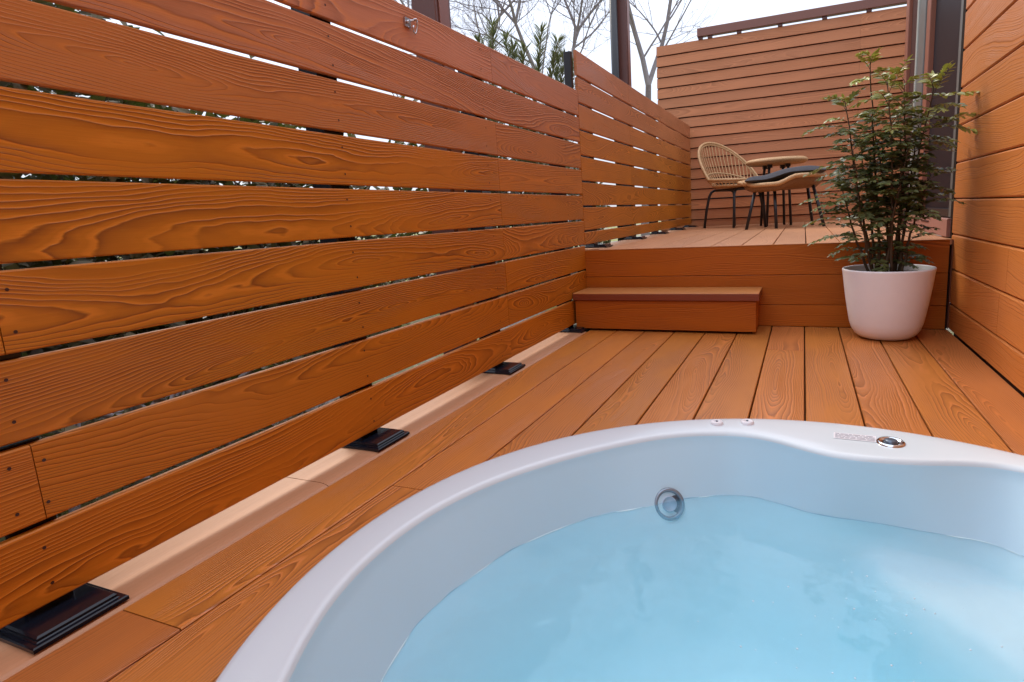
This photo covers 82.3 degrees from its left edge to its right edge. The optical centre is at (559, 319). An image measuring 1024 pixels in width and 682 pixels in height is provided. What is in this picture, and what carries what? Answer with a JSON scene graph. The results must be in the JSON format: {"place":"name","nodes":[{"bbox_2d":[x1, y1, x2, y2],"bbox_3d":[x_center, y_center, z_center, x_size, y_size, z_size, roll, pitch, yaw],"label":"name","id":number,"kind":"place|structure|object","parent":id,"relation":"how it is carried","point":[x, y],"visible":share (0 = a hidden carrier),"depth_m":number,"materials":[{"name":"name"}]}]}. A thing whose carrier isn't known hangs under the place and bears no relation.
{"place":"outdoors","nodes":[
{"label":"outdoors","id":0,"kind":"place"},
{"bbox_2d":[22,0,906,220],"label":"sky","id":1,"kind":"structure","parent":0,"point":[729,11],"materials":[{"name":"white"}]},
{"bbox_2d":[2,221,953,514],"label":"ground","id":2,"kind":"structure","parent":0,"point":[372,383],"depth_m":3.05,"materials":[{"name":"soil"}]},
{"bbox_2d":[3,2,202,346],"bbox_3d":[-3.580,-0.931,2.655,1.405,2.843,4.122,1,11,23],"label":"garden shrub","id":3,"kind":"object","parent":2,"relation":"on","point":[39,178],"depth_m":3.52,"materials":[{"name":"green plant"}]},
{"bbox_2d":[0,0,224,433],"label":"garden shrub","id":4,"kind":"object","parent":2,"relation":"on","point":[32,264],"visible":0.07,"depth_m":2.41,"materials":[{"name":"green plant"}]},
{"bbox_2d":[40,355,338,517],"bbox_3d":[-1.375,0.298,1.860,0.726,0.462,1.651,1,11,23],"label":"garden shrub","id":5,"kind":"object","parent":2,"relation":"on","point":[78,425],"visible":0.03,"depth_m":1.85,"materials":[{"name":"green plant"}]},
{"bbox_2d":[79,55,409,391],"bbox_3d":[-1.725,-0.629,3.465,1.132,1.839,2.126,1,11,23],"label":"garden shrub","id":6,"kind":"object","parent":2,"relation":"on","point":[228,248],"visible":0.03,"depth_m":3.15,"materials":[{"name":"green plant"}]},
{"bbox_2d":[411,0,476,353],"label":"pergola post","id":7,"kind":"object","parent":2,"relation":"on","point":[438,11],"visible":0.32,"depth_m":2.32,"materials":[{"name":"brown metal"}]},
{"bbox_2d":[373,54,554,302],"bbox_3d":[-0.767,-1.401,5.792,1.554,2.409,2.809,1,11,23],"label":"garden shrub","id":8,"kind":"object","parent":2,"relation":"on","point":[425,232],"visible":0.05,"depth_m":5.16,"materials":[{"name":"green plant"}]},
{"bbox_2d":[394,0,540,54],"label":"bare tree","id":9,"kind":"object","parent":2,"relation":"on","point":[500,13],"visible":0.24,"depth_m":11.82,"materials":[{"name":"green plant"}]},
{"bbox_2d":[471,15,530,294],"bbox_3d":[-0.479,-1.297,4.871,0.669,2.352,0.270,-1,10,11],"label":"conifer shrub","id":10,"kind":"object","parent":2,"relation":"on","point":[513,53],"visible":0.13,"depth_m":4.69,"materials":[{"name":"green plant"}]},
{"bbox_2d":[408,0,609,245],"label":"bare tree","id":11,"kind":"object","parent":2,"relation":"on","point":[576,29],"visible":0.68,"depth_m":10.56,"materials":[{"name":"brown plant"}]},
{"bbox_2d":[515,22,575,282],"bbox_3d":[-0.068,-1.242,4.748,0.610,2.237,0.312,-2,10,6],"label":"conifer shrub","id":12,"kind":"object","parent":2,"relation":"on","point":[558,59],"visible":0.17,"depth_m":4.56,"materials":[{"name":"green plant"}]},
{"bbox_2d":[523,167,611,248],"bbox_3d":[0.061,-1.502,7.710,1.341,1.778,1.573,1,11,23],"label":"garden shrub","id":13,"kind":"object","parent":2,"relation":"on","point":[608,241],"visible":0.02,"depth_m":7.71,"materials":[{"name":"green plant"}]},
{"bbox_2d":[609,0,624,240],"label":"drain pipe","id":14,"kind":"object","parent":2,"relation":"on","point":[614,37],"depth_m":4.67,"materials":[{"name":"black metal"}]},
{"bbox_2d":[617,0,635,237],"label":"pergola post","id":15,"kind":"object","parent":2,"relation":"on","point":[623,19],"depth_m":4.73,"materials":[{"name":"brown metal"}]},
{"bbox_2d":[573,0,718,235],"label":"bare tree","id":16,"kind":"object","parent":2,"relation":"on","point":[648,78],"visible":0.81,"depth_m":11.65,"materials":[{"name":"brown plant"}]},
{"bbox_2d":[578,239,952,332],"bbox_3d":[1.625,-0.185,4.662,1.797,1.057,3.643,1,11,23],"label":"deck riser","id":17,"kind":"object","parent":2,"relation":"on","point":[801,285],"visible":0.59,"depth_m":2.89,"materials":[{"name":"brown wood"}]},
{"bbox_2d":[585,227,695,249],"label":"kerb","id":18,"kind":"structure","parent":17,"relation":"on","point":[617,243],"depth_m":4.05,"materials":[{"name":"beige concrete"}]},
{"bbox_2d":[573,50,697,247],"bbox_3d":[0.750,-1.212,4.687,0.149,1.046,3.382,1,11,23],"label":"plank fence","id":19,"kind":"object","parent":18,"relation":"on","point":[626,195],"visible":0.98,"depth_m":3.97,"materials":[{"name":"brown wood"}]},
{"bbox_2d":[601,219,951,249],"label":"deck","id":20,"kind":"structure","parent":17,"relation":"on","point":[795,233],"depth_m":3.71,"materials":[{"name":"brown wood"}]},
{"bbox_2d":[697,142,763,227],"bbox_3d":[1.639,-1.303,5.544,0.635,0.834,0.660,-8,11,-25],"label":"rattan armchair","id":21,"kind":"object","parent":20,"relation":"on","point":[733,188],"visible":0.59,"depth_m":5.66,"materials":[{"name":"beige wicker"}]},
{"bbox_2d":[745,156,807,225],"bbox_3d":[1.977,-1.165,5.333,0.535,0.597,0.536,-2,10,6],"label":"side table","id":22,"kind":"object","parent":20,"relation":"on","point":[782,162],"visible":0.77,"depth_m":5.22,"materials":[{"name":"wood"}]},
{"bbox_2d":[738,172,826,229],"bbox_3d":[1.839,-0.995,4.850,0.693,0.454,0.574,0,11,19],"label":"rattan footstool","id":23,"kind":"object","parent":20,"relation":"on","point":[798,181],"visible":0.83,"depth_m":4.64,"materials":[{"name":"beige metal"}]},
{"bbox_2d":[745,165,827,182],"bbox_3d":[1.852,-1.191,4.808,0.620,0.124,0.430,0,11,19],"label":"seat cushion","id":24,"kind":"object","parent":23,"relation":"on","point":[778,175],"visible":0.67,"depth_m":4.64,"materials":[{"name":"grey fabric"}]},
{"bbox_2d":[656,0,906,230],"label":"privacy screen","id":25,"kind":"object","parent":17,"relation":"on","point":[752,95],"visible":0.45,"depth_m":5.82,"materials":[{"name":"brown wood"}]},
{"bbox_2d":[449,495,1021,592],"bbox_3d":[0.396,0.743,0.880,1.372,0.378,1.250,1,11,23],"label":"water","id":26,"kind":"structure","parent":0,"point":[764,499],"depth_m":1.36,"materials":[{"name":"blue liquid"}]},
{"bbox_2d":[749,333,1023,420],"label":"deck underside","id":27,"kind":"object","parent":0,"point":[805,386],"visible":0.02,"depth_m":2.00,"materials":[{"name":"black"}]},
{"bbox_2d":[0,331,585,681],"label":"kerb","id":28,"kind":"structure","parent":27,"relation":"on","point":[139,577],"depth_m":1.27,"materials":[{"name":"beige concrete"}]},
{"bbox_2d":[0,0,587,654],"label":"plank fence","id":29,"kind":"object","parent":28,"relation":"on","point":[52,564],"visible":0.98,"depth_m":1.24,"materials":[{"name":"brown wood"}]},
{"bbox_2d":[403,16,417,33],"bbox_3d":[-0.447,-0.891,1.765,0.022,0.045,0.048,1,11,23],"label":"latch hook","id":30,"kind":"object","parent":29,"relation":"attached to","point":[407,22],"visible":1,"depth_m":1.76,"materials":[{"name":"metal"}]},
{"bbox_2d":[563,51,574,115],"bbox_3d":[0.051,-1.236,3.091,0.040,0.345,0.024,1,11,23],"label":"fence bracket","id":31,"kind":"object","parent":29,"relation":"attached to","point":[568,69],"visible":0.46,"depth_m":3.06,"materials":[{"name":"black metal"}]},
{"bbox_2d":[3,326,1023,681],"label":"deck","id":32,"kind":"structure","parent":27,"relation":"on","point":[201,622],"depth_m":1.70,"materials":[{"name":"brown wood"}]},
{"bbox_2d":[215,419,1023,681],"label":"hot tub","id":33,"kind":"object","parent":32,"relation":"in","point":[633,594],"visible":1,"depth_m":1.31,"materials":[{"name":"white plastic"}]},
{"bbox_2d":[573,287,761,332],"bbox_3d":[0.545,-0.055,3.001,0.926,0.196,0.232,1,11,23],"label":"wooden step","id":34,"kind":"object","parent":32,"relation":"on","point":[714,309],"visible":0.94,"depth_m":2.90,"materials":[{"name":"brown wood"}]},
{"bbox_2d":[799,47,982,340],"bbox_3d":[1.369,-0.510,2.440,0.584,1.200,0.502,-6,10,-16],"label":"potted shrub","id":35,"kind":"object","parent":32,"relation":"on","point":[886,300],"visible":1,"depth_m":2.40,"materials":[{"name":"green plant"}]},
{"bbox_2d":[897,0,1023,396],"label":"house","id":36,"kind":"structure","parent":0,"point":[979,44],"depth_m":2.20,"materials":[{"name":"brown wood"}]},
{"bbox_2d":[909,0,963,216],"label":"door","id":37,"kind":"structure","parent":36,"relation":"in","point":[939,22],"depth_m":3.02,"materials":[{"name":"grey metal"}]}
]}

